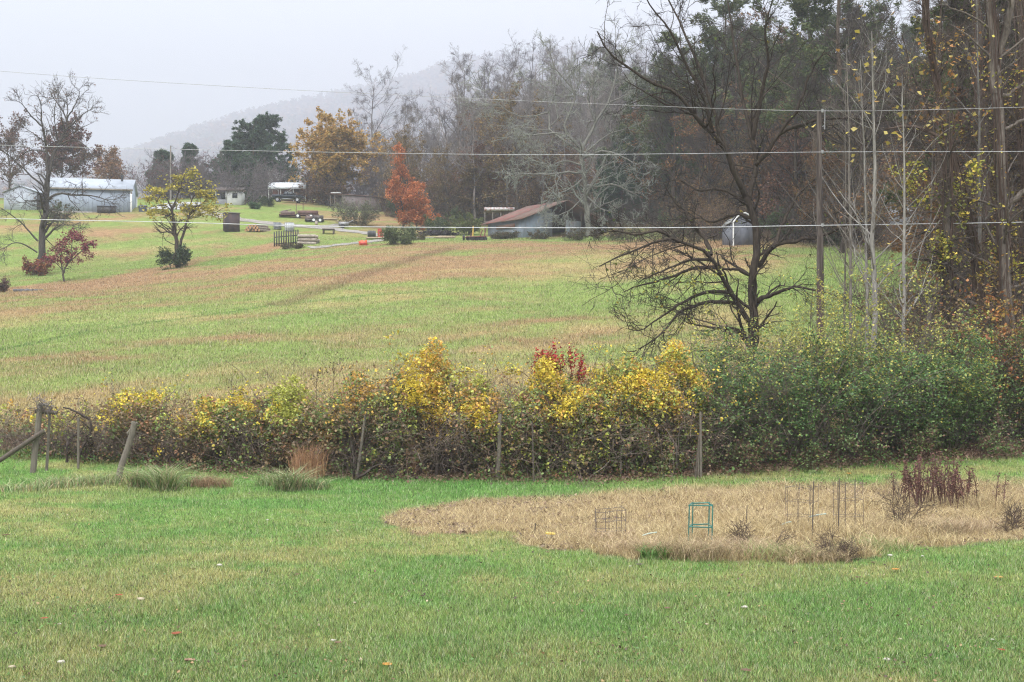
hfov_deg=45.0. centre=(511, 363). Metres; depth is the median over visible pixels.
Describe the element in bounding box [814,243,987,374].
brush
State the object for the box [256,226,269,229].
log
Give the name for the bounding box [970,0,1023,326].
vine hung tree
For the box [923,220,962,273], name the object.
creeper
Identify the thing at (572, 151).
autumn tree
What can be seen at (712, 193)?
brush
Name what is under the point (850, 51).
bare tree
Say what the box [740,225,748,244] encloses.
door
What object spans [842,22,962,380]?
sapling
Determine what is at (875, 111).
bare tree
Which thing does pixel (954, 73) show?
pine tree
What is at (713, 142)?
pine tree
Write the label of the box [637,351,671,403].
vine spray
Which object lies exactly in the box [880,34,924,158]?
bare tree
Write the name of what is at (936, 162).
bare tree
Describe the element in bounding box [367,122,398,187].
bare tree
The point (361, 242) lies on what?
feed trough
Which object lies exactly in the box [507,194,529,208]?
brush
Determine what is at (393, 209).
brush
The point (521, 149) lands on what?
autumn tree
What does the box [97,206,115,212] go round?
coal bin
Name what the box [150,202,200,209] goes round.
driveway
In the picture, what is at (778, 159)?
autumn tree
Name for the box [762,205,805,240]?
brush
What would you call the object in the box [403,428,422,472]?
fence post
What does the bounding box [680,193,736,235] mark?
brush
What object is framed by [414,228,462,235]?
debris heap
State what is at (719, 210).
brush
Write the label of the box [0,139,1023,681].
ground
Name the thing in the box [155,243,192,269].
ivy shrub
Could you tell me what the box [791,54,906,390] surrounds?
sapling
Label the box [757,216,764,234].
brush
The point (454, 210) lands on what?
brush
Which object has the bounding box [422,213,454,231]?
rounded shrub
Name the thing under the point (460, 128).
bare tree
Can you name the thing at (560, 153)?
autumn tree
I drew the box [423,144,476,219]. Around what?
autumn tree
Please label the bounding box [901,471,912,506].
dead stalk
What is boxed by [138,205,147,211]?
trash bin
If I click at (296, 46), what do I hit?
sky
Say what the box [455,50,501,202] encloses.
bare tree
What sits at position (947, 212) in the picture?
vine hung tree
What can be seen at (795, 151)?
bare tree
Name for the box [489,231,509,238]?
rounded shrub
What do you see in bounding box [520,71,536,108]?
bare tree
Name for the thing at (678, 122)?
bare tree
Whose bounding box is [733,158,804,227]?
brush
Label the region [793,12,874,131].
pine tree
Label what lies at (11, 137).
autumn tree
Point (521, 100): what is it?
overhead wire
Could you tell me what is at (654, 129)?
bare tree
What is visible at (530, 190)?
brush
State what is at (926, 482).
dead stalk
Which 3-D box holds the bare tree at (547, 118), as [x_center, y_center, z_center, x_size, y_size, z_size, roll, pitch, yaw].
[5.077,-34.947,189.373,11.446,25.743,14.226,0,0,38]
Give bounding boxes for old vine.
[60,395,113,462]
[338,433,414,479]
[419,412,490,479]
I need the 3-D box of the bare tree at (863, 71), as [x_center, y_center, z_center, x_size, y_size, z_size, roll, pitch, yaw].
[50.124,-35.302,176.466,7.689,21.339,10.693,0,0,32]
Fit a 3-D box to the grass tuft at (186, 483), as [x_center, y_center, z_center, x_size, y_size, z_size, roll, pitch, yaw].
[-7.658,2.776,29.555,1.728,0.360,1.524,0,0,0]
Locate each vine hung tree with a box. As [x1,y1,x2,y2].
[839,0,1023,361]
[877,0,1023,368]
[884,94,998,368]
[929,0,1021,325]
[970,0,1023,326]
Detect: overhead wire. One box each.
[0,218,1023,227]
[3,71,1018,110]
[9,145,1023,154]
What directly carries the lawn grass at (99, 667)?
on the ground at (102, 227)
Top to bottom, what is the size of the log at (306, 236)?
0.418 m
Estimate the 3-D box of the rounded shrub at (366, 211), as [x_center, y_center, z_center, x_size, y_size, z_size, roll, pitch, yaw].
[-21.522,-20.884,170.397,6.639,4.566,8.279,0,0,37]
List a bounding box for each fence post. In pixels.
[18,391,59,472]
[45,407,50,470]
[77,417,79,468]
[115,421,137,480]
[355,415,366,477]
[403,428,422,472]
[496,414,501,478]
[531,422,534,481]
[620,434,621,473]
[694,433,699,477]
[697,436,699,477]
[699,412,701,477]
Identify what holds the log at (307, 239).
on the log at (307, 242)
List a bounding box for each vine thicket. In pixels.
[0,391,75,453]
[1,369,173,466]
[57,371,236,470]
[133,384,303,468]
[183,333,358,473]
[257,348,487,482]
[327,327,550,495]
[393,340,629,484]
[449,328,682,485]
[502,316,762,485]
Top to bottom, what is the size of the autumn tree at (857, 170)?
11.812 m
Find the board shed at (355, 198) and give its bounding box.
[329,192,381,211]
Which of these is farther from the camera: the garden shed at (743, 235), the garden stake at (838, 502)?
the garden shed at (743, 235)
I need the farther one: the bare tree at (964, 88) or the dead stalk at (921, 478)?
the bare tree at (964, 88)
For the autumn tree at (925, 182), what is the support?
on the ground at (102, 227)
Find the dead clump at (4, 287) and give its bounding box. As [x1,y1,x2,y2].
[0,275,11,291]
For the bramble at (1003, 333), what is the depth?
34.92 m
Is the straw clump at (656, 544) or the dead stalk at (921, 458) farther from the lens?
the dead stalk at (921, 458)
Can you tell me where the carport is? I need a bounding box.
[268,182,308,201]
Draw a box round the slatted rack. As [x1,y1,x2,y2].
[274,229,298,246]
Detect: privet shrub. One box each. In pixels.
[588,312,832,468]
[625,318,853,462]
[665,327,885,463]
[675,248,922,444]
[712,311,971,471]
[749,268,989,456]
[810,305,1006,455]
[839,314,1023,448]
[874,322,1023,443]
[930,317,1023,445]
[946,332,1023,433]
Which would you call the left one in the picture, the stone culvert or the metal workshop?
the stone culvert
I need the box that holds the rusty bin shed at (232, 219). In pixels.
[222,212,239,231]
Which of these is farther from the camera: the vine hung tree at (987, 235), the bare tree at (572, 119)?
the bare tree at (572, 119)
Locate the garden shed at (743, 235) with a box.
[722,212,752,245]
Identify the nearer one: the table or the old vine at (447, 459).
the old vine at (447, 459)
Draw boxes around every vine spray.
[234,384,247,402]
[388,349,438,392]
[435,363,472,408]
[502,362,535,392]
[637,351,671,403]
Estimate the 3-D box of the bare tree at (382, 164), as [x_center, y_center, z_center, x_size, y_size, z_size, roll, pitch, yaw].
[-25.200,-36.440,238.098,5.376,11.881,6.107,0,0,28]
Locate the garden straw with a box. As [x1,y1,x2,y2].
[376,472,1023,564]
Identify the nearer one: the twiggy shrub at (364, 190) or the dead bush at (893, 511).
the dead bush at (893, 511)
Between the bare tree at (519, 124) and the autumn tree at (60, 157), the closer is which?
the bare tree at (519, 124)
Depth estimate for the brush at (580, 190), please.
196.97 m
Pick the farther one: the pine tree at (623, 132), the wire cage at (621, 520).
the pine tree at (623, 132)
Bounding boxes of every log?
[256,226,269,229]
[297,241,315,243]
[298,234,315,237]
[298,238,316,240]
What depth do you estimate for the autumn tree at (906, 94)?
170.25 m
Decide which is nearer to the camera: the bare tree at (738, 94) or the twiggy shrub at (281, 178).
the bare tree at (738, 94)
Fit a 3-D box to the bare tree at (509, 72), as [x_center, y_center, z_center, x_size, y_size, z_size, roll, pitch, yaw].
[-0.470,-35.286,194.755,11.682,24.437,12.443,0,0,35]
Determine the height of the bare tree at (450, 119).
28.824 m
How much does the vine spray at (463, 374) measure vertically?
1.249 m
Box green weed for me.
[631,541,672,559]
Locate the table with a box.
[322,228,334,233]
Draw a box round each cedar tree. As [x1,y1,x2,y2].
[145,148,176,197]
[179,142,204,197]
[196,138,259,197]
[212,113,285,191]
[224,111,304,198]
[575,132,666,221]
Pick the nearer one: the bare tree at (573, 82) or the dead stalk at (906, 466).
the dead stalk at (906, 466)
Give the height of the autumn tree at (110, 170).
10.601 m
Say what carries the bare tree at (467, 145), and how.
on the ground at (102, 227)
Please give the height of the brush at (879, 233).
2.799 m
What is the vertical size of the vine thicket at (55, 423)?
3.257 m
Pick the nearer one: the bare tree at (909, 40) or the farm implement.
the farm implement
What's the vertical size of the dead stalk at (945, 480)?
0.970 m
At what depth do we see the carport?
211.60 m
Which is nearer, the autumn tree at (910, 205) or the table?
the autumn tree at (910, 205)
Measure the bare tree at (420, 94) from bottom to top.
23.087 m
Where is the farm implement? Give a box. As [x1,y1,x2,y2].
[462,226,486,239]
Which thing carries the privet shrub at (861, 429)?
on the ground at (102, 227)
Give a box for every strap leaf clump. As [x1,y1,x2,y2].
[103,464,188,487]
[112,459,212,490]
[229,464,330,491]
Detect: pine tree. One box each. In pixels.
[575,42,615,171]
[589,51,633,127]
[595,122,665,222]
[602,66,649,222]
[616,90,696,221]
[629,29,734,214]
[633,54,662,110]
[638,60,706,222]
[663,65,734,213]
[679,0,775,217]
[699,39,746,193]
[704,21,784,168]
[713,0,863,243]
[726,36,778,114]
[740,0,949,248]
[765,39,818,213]
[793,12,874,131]
[857,27,892,96]
[877,0,1005,276]
[896,23,923,149]
[914,0,1013,172]
[924,0,1017,207]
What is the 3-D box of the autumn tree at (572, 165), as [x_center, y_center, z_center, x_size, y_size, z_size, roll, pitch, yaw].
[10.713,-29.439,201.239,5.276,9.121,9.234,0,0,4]
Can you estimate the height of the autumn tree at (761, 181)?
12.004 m
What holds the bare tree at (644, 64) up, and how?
on the ground at (102, 227)
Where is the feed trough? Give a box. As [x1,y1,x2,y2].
[358,240,366,244]
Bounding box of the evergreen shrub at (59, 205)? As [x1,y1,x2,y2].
[47,199,78,226]
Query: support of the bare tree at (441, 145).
on the ground at (102, 227)
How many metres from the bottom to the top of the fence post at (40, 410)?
2.446 m
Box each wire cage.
[595,507,625,536]
[785,482,818,526]
[833,478,863,527]
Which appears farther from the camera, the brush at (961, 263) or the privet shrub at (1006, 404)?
the brush at (961, 263)
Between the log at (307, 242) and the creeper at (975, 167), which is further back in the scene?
the log at (307, 242)
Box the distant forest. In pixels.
[0,43,818,197]
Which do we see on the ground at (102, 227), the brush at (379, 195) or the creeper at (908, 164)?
the brush at (379, 195)
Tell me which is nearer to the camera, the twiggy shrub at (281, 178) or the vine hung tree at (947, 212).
the vine hung tree at (947, 212)
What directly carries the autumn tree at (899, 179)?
on the ground at (102, 227)
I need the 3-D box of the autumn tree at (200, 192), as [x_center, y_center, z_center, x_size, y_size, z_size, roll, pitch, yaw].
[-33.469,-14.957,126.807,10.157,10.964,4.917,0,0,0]
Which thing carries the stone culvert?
on the ground at (102, 227)
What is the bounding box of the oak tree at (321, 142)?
[284,106,392,190]
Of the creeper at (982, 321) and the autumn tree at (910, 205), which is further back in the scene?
the autumn tree at (910, 205)
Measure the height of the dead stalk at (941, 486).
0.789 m
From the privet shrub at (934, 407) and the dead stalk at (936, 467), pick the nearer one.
the dead stalk at (936, 467)
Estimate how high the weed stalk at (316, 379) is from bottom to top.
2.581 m
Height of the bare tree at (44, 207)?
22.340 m
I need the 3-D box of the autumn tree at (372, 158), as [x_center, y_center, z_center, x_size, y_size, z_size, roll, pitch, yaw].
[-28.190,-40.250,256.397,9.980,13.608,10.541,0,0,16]
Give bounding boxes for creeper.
[888,152,931,208]
[918,14,1023,118]
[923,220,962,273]
[928,146,1008,241]
[950,297,1008,367]
[954,234,1018,317]
[962,284,1023,352]
[964,221,1023,285]
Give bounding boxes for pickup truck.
[272,192,304,202]
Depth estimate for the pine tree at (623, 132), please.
170.93 m
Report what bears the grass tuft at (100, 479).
on the ground at (102, 227)
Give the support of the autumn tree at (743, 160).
on the ground at (102, 227)
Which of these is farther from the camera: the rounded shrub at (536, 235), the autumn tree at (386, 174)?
the autumn tree at (386, 174)
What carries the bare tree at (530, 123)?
on the ground at (102, 227)
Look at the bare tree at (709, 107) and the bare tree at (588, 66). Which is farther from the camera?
the bare tree at (588, 66)
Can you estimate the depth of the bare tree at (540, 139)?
176.64 m
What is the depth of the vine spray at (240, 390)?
33.31 m
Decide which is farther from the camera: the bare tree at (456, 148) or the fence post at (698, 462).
the bare tree at (456, 148)
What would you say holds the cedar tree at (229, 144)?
on the ground at (102, 227)
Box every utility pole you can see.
[170,146,171,199]
[816,109,824,370]
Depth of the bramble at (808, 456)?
31.90 m
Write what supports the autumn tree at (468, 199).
on the ground at (102, 227)
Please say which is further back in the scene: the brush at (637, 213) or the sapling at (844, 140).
the brush at (637, 213)
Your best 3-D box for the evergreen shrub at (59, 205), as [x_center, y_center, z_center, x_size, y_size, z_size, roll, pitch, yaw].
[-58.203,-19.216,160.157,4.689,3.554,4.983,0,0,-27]
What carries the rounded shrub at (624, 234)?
on the ground at (102, 227)
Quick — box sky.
[0,0,973,176]
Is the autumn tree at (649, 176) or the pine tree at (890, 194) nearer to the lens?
the pine tree at (890, 194)
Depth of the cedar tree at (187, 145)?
225.38 m
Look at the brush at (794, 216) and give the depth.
124.02 m
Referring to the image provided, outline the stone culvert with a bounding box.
[12,288,42,291]
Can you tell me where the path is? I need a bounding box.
[196,210,433,247]
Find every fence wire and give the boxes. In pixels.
[138,432,344,470]
[510,434,688,435]
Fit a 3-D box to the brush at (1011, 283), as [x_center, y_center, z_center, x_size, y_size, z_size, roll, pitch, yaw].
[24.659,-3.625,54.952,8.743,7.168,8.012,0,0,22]
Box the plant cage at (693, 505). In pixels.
[688,502,712,541]
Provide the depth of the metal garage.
175.77 m
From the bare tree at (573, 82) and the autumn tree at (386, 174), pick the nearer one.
the autumn tree at (386, 174)
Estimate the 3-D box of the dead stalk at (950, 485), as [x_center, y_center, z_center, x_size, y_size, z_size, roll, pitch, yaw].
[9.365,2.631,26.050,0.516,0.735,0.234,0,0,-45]
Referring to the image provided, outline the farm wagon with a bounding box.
[305,214,323,221]
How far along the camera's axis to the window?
190.09 m
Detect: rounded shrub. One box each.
[178,203,199,211]
[244,190,262,201]
[249,202,261,208]
[259,195,275,206]
[280,240,304,248]
[328,195,382,225]
[379,222,416,244]
[405,229,429,239]
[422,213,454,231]
[443,212,484,234]
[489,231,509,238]
[499,230,521,238]
[527,228,550,238]
[560,227,588,240]
[589,222,626,240]
[613,213,653,242]
[632,218,682,243]
[663,224,709,244]
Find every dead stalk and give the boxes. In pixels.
[889,469,903,499]
[892,446,924,494]
[901,452,924,502]
[901,454,925,507]
[901,468,915,500]
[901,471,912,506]
[903,453,910,502]
[906,464,919,495]
[915,459,932,498]
[918,476,928,500]
[922,453,943,503]
[927,461,936,500]
[930,448,941,497]
[930,449,942,498]
[934,468,945,505]
[936,467,949,502]
[937,456,963,508]
[938,461,949,503]
[943,458,959,505]
[944,456,960,500]
[948,471,959,502]
[954,468,973,498]
[957,474,968,505]
[964,467,980,504]
[992,472,1010,505]
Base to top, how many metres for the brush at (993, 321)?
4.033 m
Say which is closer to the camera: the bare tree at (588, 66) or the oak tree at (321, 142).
the oak tree at (321, 142)
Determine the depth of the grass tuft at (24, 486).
28.55 m
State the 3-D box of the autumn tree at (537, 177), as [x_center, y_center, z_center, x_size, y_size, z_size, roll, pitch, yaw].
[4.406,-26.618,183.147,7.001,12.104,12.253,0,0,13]
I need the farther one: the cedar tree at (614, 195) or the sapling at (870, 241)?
the cedar tree at (614, 195)
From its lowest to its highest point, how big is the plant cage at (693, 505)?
0.783 m
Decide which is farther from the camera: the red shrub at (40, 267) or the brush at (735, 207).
the brush at (735, 207)
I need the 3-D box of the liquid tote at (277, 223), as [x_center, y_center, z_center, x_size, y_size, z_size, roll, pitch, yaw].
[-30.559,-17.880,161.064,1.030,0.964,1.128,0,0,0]
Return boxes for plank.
[366,237,381,238]
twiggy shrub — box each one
[115,149,192,199]
[142,147,218,198]
[169,147,242,197]
[192,146,289,204]
[236,157,294,197]
[288,157,349,203]
[298,176,355,205]
[329,157,392,200]
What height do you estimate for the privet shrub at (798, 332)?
5.762 m
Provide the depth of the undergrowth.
31.80 m
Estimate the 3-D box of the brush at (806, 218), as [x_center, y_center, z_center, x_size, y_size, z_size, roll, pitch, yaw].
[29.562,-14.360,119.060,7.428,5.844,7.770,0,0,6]
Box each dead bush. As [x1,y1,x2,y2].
[724,516,801,548]
[803,524,861,562]
[830,532,866,560]
[872,473,943,525]
[994,494,1023,532]
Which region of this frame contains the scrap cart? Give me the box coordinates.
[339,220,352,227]
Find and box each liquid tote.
[273,222,280,228]
[284,222,293,230]
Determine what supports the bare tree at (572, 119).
on the ground at (102, 227)
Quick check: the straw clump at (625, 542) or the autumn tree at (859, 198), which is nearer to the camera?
the straw clump at (625, 542)
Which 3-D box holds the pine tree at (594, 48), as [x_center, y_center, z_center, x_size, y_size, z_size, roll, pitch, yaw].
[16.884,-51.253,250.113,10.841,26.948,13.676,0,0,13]
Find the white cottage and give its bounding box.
[214,187,244,204]
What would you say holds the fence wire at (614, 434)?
attached to the fence post at (700, 422)
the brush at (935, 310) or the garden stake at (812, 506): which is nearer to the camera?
the garden stake at (812, 506)
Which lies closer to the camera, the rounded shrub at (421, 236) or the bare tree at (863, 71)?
the rounded shrub at (421, 236)
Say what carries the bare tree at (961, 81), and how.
on the ground at (102, 227)
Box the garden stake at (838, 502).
[838,478,839,528]
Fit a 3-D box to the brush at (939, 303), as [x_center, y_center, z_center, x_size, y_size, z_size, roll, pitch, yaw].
[23.143,-3.017,62.010,5.576,4.025,6.032,0,0,-41]
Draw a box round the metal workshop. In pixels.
[49,175,137,212]
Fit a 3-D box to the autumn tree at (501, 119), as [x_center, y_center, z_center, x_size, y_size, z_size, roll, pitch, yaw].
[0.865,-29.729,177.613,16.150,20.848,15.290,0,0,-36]
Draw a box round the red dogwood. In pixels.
[40,227,98,281]
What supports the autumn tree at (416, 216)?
on the ground at (102, 227)
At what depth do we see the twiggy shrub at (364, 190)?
206.54 m
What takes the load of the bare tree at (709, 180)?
on the ground at (102, 227)
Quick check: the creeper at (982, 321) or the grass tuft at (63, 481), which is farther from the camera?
the creeper at (982, 321)
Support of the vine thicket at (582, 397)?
on the ground at (102, 227)
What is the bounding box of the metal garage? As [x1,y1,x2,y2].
[2,185,43,209]
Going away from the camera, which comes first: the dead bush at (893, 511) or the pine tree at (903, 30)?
the dead bush at (893, 511)
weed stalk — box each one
[104,368,118,397]
[310,370,322,392]
[323,351,348,398]
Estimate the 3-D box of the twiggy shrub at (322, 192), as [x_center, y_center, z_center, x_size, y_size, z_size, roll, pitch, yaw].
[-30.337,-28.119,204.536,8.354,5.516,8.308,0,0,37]
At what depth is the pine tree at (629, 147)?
167.87 m
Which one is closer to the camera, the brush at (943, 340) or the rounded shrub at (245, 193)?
the brush at (943, 340)
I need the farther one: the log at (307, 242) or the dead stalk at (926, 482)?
the log at (307, 242)
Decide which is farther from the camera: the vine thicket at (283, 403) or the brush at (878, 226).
the brush at (878, 226)
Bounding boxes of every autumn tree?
[0,108,40,188]
[0,125,29,172]
[18,110,106,177]
[86,144,126,179]
[139,166,232,266]
[350,148,388,190]
[363,137,388,187]
[368,135,432,181]
[381,124,452,199]
[381,142,423,226]
[384,166,437,204]
[402,180,440,229]
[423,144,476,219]
[424,170,467,213]
[430,153,511,220]
[438,100,504,156]
[449,144,485,212]
[454,99,526,210]
[460,140,522,218]
[469,79,579,209]
[480,145,525,206]
[495,110,557,192]
[512,159,566,207]
[521,146,565,201]
[543,123,568,180]
[546,116,586,182]
[562,153,591,197]
[564,128,646,217]
[613,106,696,224]
[659,97,727,212]
[661,99,751,229]
[699,130,767,212]
[702,106,771,201]
[713,81,793,228]
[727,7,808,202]
[744,113,810,223]
[744,137,788,200]
[753,135,824,236]
[766,120,836,227]
[788,115,899,236]
[788,138,861,244]
[796,123,891,221]
[811,85,894,197]
[840,104,936,244]
[850,127,907,184]
[856,77,1016,261]
[857,57,964,220]
[875,74,1021,306]
[876,44,917,148]
[877,69,944,179]
[881,113,925,184]
[886,89,932,246]
[890,63,924,168]
[907,99,1020,258]
[920,132,1021,304]
[987,138,1019,300]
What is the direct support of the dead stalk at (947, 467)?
on the ground at (102, 227)
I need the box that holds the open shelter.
[483,207,514,231]
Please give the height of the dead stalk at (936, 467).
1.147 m
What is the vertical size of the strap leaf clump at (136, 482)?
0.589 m
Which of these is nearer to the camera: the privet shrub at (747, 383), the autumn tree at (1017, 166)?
the privet shrub at (747, 383)
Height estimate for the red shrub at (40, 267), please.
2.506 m
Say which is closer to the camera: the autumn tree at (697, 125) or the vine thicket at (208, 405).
the vine thicket at (208, 405)
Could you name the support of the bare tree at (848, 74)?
on the ground at (102, 227)
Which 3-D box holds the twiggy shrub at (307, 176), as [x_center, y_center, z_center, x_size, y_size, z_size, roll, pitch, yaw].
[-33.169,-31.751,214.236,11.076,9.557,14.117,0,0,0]
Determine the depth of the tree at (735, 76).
142.93 m
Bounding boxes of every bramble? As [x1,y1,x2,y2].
[660,421,787,470]
[711,426,853,472]
[816,421,946,466]
[869,268,1023,421]
[881,408,1023,459]
[895,272,1023,435]
[958,320,1023,439]
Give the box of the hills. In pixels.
[178,56,831,172]
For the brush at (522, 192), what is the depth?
176.14 m
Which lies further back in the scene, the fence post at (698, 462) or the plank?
the plank
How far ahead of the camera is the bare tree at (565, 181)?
212.27 m
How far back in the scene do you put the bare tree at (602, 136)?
173.14 m
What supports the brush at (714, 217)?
on the ground at (102, 227)
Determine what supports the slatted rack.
on the ground at (102, 227)
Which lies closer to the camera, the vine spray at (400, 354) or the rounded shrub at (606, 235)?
the vine spray at (400, 354)
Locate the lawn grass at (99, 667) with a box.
[0,450,1023,681]
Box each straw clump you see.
[574,527,638,542]
[583,536,681,554]
[615,533,721,559]
[637,530,773,562]
[677,526,793,555]
[717,537,839,562]
[747,539,861,564]
[818,532,925,552]
[882,512,992,535]
[917,513,1008,533]
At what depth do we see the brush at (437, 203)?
183.00 m
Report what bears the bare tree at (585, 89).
on the ground at (102, 227)
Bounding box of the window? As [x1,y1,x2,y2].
[232,192,237,198]
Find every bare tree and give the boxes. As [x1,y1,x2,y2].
[0,71,131,265]
[271,172,296,197]
[328,45,413,182]
[344,108,385,192]
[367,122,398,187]
[370,144,390,183]
[376,104,427,176]
[379,87,429,167]
[383,104,442,169]
[384,124,414,169]
[411,102,442,190]
[414,100,456,165]
[419,51,487,205]
[419,87,457,195]
[419,128,444,174]
[423,134,459,211]
[424,132,457,180]
[429,45,516,170]
[436,80,499,222]
[441,131,475,174]
[442,95,479,191]
[447,103,486,194]
[450,11,660,235]
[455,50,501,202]
[464,76,518,202]
[469,28,560,150]
[470,66,542,213]
[479,40,581,156]
[483,71,515,142]
[484,87,556,213]
[486,34,567,189]
[501,47,591,175]
[501,78,565,203]
[502,85,558,200]
[506,51,561,125]
[517,38,599,160]
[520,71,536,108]
[523,56,579,182]
[525,55,591,187]
[527,33,642,204]
[545,40,588,166]
[555,41,603,145]
[563,0,899,386]
[566,8,690,134]
[566,65,613,172]
[568,77,638,213]
[568,77,638,218]
[573,58,616,163]
[577,53,640,219]
[595,33,637,123]
[604,64,658,210]
[609,51,732,225]
[632,45,655,93]
[638,93,672,217]
[642,86,761,236]
[651,49,702,204]
[673,78,732,192]
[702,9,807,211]
[702,42,782,139]
[714,12,774,48]
[723,31,795,231]
[753,20,844,239]
[772,3,819,71]
[784,0,914,252]
[816,0,907,173]
[819,44,866,85]
[820,0,917,259]
[824,57,898,155]
[825,0,1014,311]
[842,48,884,103]
[852,0,1017,273]
[868,0,1002,143]
[870,0,964,173]
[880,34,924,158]
[882,26,923,146]
[884,0,1017,290]
[917,0,1023,213]
[966,53,1020,190]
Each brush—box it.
[360,167,427,215]
[365,183,393,209]
[386,199,398,215]
[405,166,446,214]
[418,186,445,218]
[438,167,504,220]
[438,200,446,214]
[444,185,498,219]
[449,205,468,221]
[495,175,565,210]
[498,172,570,215]
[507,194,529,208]
[554,187,595,214]
[558,158,595,189]
[560,175,592,207]
[560,193,601,216]
[561,187,594,204]
[620,193,656,225]
[622,184,667,225]
[641,175,694,209]
[641,182,693,223]
[651,178,732,237]
[657,209,703,236]
[667,178,729,228]
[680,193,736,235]
[683,158,745,214]
[686,193,740,240]
[688,193,755,235]
[689,175,765,215]
[699,204,721,238]
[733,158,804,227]
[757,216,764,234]
[759,176,837,241]
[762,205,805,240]
[779,193,813,237]
[782,187,862,242]
[787,166,906,230]
[787,203,842,243]
[793,174,883,240]
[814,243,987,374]
[824,225,841,244]
[839,199,898,235]
[841,194,892,238]
[846,232,997,356]
[853,198,890,241]
[853,222,886,241]
[856,249,1022,328]
[877,267,969,329]
[881,237,1014,332]
[895,256,1023,349]
[900,268,998,328]
[906,314,1018,394]
[907,209,1022,329]
[917,235,1023,346]
[921,258,1023,349]
[925,303,1022,355]
[962,242,1023,324]
[988,302,1023,375]
[993,258,1023,330]
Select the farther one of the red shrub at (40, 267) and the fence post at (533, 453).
the red shrub at (40, 267)
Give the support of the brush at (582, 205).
on the ground at (102, 227)
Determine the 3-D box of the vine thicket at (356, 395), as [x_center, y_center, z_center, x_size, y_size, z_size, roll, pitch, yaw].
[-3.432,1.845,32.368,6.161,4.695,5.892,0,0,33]
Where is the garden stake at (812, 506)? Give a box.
[812,481,813,535]
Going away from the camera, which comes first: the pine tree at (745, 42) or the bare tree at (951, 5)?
the bare tree at (951, 5)
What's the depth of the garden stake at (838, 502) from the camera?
21.39 m
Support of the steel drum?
on the ground at (102, 227)
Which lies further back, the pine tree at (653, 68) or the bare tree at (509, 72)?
the pine tree at (653, 68)
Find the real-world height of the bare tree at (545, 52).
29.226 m
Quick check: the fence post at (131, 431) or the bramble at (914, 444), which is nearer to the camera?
the fence post at (131, 431)
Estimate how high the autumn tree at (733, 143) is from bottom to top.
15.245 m
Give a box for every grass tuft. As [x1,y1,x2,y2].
[0,479,59,492]
[25,473,96,488]
[67,468,130,485]
[172,472,217,486]
[188,472,242,488]
[241,472,281,486]
[281,438,337,479]
[300,472,338,489]
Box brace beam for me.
[0,429,45,462]
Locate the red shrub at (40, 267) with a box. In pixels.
[21,255,57,275]
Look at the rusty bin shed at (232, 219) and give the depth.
156.53 m
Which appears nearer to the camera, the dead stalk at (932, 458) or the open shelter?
the dead stalk at (932, 458)
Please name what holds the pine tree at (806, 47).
on the ground at (102, 227)
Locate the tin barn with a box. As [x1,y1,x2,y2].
[481,200,611,237]
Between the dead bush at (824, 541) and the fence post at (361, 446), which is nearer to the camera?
the dead bush at (824, 541)
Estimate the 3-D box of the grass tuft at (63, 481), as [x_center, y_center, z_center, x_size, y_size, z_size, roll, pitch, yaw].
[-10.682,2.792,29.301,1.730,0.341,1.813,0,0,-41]
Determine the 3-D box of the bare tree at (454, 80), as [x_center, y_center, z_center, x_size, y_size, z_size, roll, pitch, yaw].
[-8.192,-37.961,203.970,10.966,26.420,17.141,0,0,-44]
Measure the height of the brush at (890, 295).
5.978 m
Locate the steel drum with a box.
[367,230,375,236]
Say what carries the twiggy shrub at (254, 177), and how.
on the ground at (102, 227)
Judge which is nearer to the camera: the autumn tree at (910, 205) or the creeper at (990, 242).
the creeper at (990, 242)
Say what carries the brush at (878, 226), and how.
on the ground at (102, 227)
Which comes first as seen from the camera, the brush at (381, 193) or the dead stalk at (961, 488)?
the dead stalk at (961, 488)
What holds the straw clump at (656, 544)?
on the ground at (102, 227)
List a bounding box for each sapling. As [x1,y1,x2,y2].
[754,1,902,351]
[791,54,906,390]
[810,0,957,385]
[818,30,940,372]
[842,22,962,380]
[869,0,1022,348]
[869,12,993,340]
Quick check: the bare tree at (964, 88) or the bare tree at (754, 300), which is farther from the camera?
the bare tree at (964, 88)
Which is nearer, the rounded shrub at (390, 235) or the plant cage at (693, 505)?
the plant cage at (693, 505)
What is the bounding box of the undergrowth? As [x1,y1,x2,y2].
[10,441,1023,485]
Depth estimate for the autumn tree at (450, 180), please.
196.55 m
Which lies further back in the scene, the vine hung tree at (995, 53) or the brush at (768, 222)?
the brush at (768, 222)
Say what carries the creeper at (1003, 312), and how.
attached to the vine hung tree at (947, 212)
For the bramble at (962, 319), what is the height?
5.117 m
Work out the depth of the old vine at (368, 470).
30.46 m
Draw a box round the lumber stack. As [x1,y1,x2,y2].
[434,236,455,237]
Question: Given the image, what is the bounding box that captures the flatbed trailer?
[279,203,318,217]
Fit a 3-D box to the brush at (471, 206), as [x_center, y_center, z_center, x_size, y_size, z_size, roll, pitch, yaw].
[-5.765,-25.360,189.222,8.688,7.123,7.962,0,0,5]
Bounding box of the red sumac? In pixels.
[530,338,587,429]
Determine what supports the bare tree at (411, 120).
on the ground at (102, 227)
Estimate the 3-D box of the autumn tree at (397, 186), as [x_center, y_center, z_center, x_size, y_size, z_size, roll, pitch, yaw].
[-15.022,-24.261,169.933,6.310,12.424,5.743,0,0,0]
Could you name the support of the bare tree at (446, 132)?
on the ground at (102, 227)

